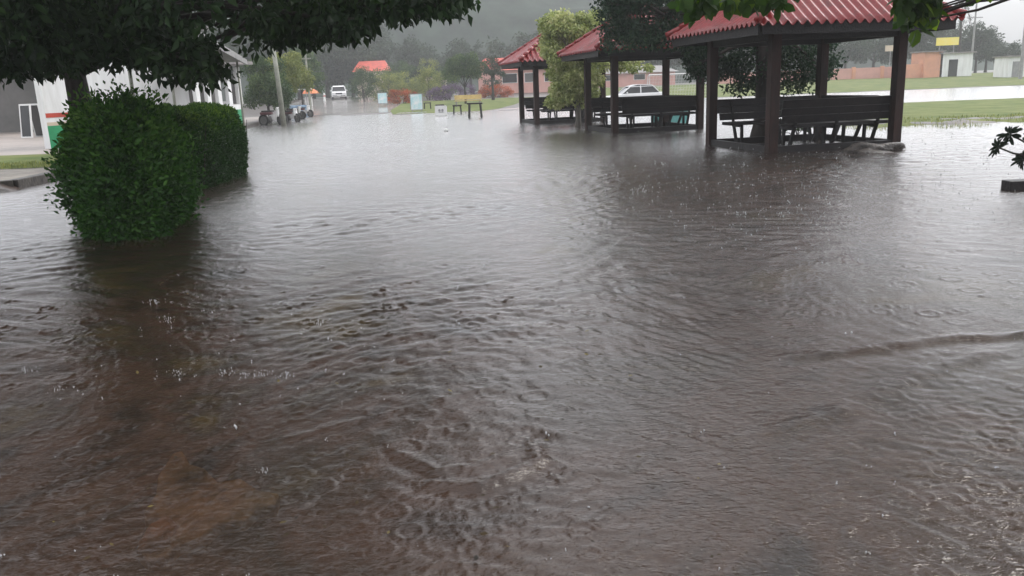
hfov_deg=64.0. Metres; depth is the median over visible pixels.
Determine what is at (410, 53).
tree
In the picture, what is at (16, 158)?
lawn verge
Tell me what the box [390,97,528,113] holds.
grass island
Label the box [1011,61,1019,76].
door
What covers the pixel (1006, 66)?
pale shed
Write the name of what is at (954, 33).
tree
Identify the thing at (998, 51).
tree
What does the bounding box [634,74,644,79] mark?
window
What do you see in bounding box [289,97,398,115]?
road
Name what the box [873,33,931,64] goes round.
tree
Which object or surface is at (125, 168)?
hedge
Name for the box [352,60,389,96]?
red roof house
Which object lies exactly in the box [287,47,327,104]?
roadside tree
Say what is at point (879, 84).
lawn
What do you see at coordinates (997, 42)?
tree
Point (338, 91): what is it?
parked car
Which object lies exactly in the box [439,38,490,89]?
tree
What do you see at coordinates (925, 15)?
overhanging tree
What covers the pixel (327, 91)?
tree
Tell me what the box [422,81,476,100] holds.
bush
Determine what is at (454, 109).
wooden stool
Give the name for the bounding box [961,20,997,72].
tree
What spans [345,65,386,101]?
bush
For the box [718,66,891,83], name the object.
boundary wall
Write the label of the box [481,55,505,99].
thin tree
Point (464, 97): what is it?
tan bench
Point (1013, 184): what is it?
planter edge
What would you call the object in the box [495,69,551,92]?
pink house
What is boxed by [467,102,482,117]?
wooden stool
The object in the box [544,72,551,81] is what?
window
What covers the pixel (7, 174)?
sidewalk
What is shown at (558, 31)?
variegated tree
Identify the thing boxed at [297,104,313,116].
motorcycle
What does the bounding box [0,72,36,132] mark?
shed building
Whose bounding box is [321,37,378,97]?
tree
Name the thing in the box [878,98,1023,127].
lawn field
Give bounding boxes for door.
[948,59,957,76]
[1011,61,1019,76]
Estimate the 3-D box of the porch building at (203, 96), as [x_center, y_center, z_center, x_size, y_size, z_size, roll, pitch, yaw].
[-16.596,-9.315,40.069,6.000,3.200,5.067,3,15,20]
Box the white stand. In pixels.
[305,96,312,105]
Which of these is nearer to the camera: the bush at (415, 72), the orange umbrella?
the orange umbrella
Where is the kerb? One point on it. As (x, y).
(30, 180)
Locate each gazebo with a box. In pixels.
[497,34,605,123]
[556,4,729,132]
[665,0,967,152]
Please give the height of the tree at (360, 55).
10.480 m
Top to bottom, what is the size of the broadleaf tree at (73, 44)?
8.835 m
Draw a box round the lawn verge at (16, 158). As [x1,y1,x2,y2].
[0,153,56,168]
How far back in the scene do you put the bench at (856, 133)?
18.26 m
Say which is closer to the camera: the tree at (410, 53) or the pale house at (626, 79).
the pale house at (626, 79)
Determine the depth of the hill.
199.81 m
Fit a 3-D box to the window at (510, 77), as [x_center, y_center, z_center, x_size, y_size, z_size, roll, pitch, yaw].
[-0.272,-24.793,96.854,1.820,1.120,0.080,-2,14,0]
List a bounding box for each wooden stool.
[452,105,461,113]
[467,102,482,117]
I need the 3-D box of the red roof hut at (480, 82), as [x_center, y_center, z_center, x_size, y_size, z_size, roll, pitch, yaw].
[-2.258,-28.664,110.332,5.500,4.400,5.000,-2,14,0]
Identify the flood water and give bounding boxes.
[0,86,1023,575]
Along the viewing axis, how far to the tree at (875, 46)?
119.23 m
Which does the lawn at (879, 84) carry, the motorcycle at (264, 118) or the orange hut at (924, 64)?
the orange hut at (924, 64)
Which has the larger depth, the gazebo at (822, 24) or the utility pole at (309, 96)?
the utility pole at (309, 96)
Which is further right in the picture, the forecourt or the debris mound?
the debris mound
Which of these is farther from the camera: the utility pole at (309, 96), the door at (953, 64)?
the door at (953, 64)
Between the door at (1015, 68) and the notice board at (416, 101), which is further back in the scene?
the door at (1015, 68)
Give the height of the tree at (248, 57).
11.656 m
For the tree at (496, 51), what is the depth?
131.94 m
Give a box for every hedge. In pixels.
[41,73,215,242]
[157,101,249,187]
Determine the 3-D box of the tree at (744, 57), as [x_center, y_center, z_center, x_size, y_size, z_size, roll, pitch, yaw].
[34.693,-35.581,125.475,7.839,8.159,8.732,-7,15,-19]
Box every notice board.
[377,92,387,105]
[410,93,422,111]
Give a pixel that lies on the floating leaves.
(346, 454)
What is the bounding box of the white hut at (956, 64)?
[939,51,976,76]
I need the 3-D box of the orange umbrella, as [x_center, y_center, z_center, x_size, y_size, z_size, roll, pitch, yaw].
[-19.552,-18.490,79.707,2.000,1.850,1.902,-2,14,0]
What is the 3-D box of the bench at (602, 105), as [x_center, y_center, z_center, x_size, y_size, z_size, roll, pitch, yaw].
[4.032,-5.907,27.801,2.640,1.146,0.661,-5,14,-11]
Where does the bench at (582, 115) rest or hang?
on the gazebo at (525, 56)
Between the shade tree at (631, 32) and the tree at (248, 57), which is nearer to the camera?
the shade tree at (631, 32)
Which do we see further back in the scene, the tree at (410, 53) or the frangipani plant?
the tree at (410, 53)
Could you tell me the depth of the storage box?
29.44 m
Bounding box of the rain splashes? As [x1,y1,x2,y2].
[0,119,1021,575]
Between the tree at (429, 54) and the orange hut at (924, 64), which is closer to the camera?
the orange hut at (924, 64)
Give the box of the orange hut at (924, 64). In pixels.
[905,50,945,77]
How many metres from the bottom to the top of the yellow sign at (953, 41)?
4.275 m
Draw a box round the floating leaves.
[6,236,836,560]
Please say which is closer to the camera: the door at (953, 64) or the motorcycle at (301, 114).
the motorcycle at (301, 114)
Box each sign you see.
[435,105,446,115]
[885,45,892,66]
[936,37,958,51]
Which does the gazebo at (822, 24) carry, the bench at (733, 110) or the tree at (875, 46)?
the bench at (733, 110)
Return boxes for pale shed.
[992,55,1023,76]
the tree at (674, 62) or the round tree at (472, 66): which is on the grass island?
the round tree at (472, 66)
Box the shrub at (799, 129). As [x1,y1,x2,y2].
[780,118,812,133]
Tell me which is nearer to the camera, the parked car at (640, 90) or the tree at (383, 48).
the parked car at (640, 90)
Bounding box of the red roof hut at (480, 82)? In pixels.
[478,58,503,89]
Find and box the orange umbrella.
[303,89,317,105]
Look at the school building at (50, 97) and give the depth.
27.02 m
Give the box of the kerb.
[0,121,259,187]
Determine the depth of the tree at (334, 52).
118.58 m
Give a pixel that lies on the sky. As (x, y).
(1008, 16)
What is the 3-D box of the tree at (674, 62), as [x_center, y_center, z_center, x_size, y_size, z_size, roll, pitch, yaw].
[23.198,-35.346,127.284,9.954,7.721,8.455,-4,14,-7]
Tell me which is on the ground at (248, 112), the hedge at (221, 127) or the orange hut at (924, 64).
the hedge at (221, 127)
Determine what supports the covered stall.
on the road
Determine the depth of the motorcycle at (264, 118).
44.88 m
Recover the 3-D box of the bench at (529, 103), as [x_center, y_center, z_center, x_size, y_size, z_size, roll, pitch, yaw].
[1.878,-7.773,35.766,2.640,1.146,0.661,-5,14,-11]
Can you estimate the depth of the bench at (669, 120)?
26.78 m
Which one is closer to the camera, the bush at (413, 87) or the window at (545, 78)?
the bush at (413, 87)
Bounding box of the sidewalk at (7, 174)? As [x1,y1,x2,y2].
[0,168,53,179]
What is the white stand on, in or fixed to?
on the road
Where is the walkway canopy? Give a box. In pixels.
[128,32,247,131]
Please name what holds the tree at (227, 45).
on the ground at (248, 112)
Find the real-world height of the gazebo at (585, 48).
4.450 m
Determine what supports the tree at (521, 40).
on the ground at (248, 112)
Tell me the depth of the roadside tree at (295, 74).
51.43 m
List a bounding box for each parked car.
[330,85,346,99]
[606,84,661,97]
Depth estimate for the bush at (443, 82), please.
92.77 m
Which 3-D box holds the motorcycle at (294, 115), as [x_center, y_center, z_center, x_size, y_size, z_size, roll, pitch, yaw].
[-13.117,-10.303,48.844,1.567,0.899,0.628,8,17,37]
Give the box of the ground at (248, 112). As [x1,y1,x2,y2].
[0,70,1023,192]
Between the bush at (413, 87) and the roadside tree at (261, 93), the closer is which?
the roadside tree at (261, 93)
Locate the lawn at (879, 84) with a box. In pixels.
[598,72,1023,97]
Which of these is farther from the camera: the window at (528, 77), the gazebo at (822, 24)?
the window at (528, 77)
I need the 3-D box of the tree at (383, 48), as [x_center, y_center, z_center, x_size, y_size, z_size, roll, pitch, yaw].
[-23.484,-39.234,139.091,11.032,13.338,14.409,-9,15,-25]
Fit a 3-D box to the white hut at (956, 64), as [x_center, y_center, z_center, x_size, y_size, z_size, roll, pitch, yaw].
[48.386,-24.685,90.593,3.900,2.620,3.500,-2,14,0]
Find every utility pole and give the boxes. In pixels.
[302,55,311,109]
[968,3,982,50]
[1018,30,1023,78]
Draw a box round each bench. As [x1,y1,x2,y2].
[454,94,481,106]
[524,97,575,119]
[541,95,599,119]
[571,108,584,118]
[591,95,663,127]
[619,95,696,127]
[651,95,687,126]
[717,95,818,142]
[779,95,891,145]
[802,95,878,142]
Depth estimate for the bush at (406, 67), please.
100.29 m
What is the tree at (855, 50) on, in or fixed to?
on the ground at (248, 112)
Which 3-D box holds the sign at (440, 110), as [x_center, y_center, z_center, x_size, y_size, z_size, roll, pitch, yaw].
[-4.229,-10.507,48.886,0.710,0.728,0.110,-2,14,3]
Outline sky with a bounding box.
[943,0,1023,44]
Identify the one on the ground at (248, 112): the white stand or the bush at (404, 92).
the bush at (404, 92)
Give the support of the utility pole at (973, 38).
on the lawn at (879, 84)
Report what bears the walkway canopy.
on the ground at (248, 112)
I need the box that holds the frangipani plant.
[988,126,1023,170]
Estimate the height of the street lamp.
5.210 m
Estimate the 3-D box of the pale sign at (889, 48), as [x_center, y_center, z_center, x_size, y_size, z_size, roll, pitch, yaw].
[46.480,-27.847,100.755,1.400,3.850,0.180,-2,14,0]
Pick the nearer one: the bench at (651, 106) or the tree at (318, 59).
the bench at (651, 106)
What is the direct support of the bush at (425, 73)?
on the ground at (248, 112)
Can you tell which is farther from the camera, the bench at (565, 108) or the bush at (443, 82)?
the bush at (443, 82)
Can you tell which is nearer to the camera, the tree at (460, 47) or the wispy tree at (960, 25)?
the wispy tree at (960, 25)
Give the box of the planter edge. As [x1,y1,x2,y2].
[1001,179,1023,190]
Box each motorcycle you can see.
[259,106,286,124]
[285,107,300,121]
[290,105,305,118]
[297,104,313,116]
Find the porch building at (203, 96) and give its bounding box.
[188,61,252,120]
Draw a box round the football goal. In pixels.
[647,73,706,98]
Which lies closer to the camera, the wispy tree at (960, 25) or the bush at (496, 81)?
the bush at (496, 81)
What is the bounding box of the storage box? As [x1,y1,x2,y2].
[658,111,686,122]
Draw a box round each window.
[502,73,517,82]
[524,72,532,82]
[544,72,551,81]
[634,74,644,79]
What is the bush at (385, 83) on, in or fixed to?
on the ground at (248, 112)
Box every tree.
[0,0,480,107]
[194,12,271,103]
[202,30,243,73]
[230,3,307,60]
[238,55,295,122]
[259,49,315,119]
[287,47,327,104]
[297,46,330,99]
[311,43,352,98]
[319,38,375,97]
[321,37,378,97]
[324,42,379,96]
[359,19,397,81]
[390,34,428,75]
[412,42,468,73]
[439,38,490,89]
[441,51,489,103]
[479,35,522,60]
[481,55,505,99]
[509,30,538,54]
[535,7,655,126]
[589,0,848,136]
[646,59,682,69]
[667,0,1008,47]
[722,47,754,65]
[829,40,871,68]
[855,38,892,66]
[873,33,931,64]
[908,29,953,51]
[929,24,969,51]
[948,0,975,51]
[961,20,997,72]
[968,28,1010,71]
[983,39,1021,63]
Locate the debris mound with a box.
[842,142,905,153]
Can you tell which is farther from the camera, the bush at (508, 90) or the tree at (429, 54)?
the tree at (429, 54)
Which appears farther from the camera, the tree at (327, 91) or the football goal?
the tree at (327, 91)
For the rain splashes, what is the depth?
9.74 m
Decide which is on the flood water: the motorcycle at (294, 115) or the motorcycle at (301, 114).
the motorcycle at (301, 114)
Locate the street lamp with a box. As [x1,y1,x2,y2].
[272,49,286,124]
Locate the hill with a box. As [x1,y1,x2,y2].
[22,0,1021,100]
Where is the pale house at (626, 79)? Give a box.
[596,65,677,87]
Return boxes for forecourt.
[0,117,258,155]
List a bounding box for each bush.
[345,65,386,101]
[371,70,401,99]
[372,60,415,95]
[387,71,427,99]
[387,88,417,103]
[395,66,423,88]
[415,58,445,99]
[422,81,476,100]
[425,63,460,96]
[478,83,514,97]
[481,77,501,96]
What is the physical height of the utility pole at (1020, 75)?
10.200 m
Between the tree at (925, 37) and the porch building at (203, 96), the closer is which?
the porch building at (203, 96)
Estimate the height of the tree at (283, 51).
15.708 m
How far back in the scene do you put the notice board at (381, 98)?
73.93 m
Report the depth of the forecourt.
30.81 m
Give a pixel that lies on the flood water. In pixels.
(926, 364)
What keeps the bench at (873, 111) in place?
on the gazebo at (822, 24)
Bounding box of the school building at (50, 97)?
[33,26,208,148]
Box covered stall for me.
[289,89,307,114]
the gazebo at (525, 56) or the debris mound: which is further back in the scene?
the gazebo at (525, 56)

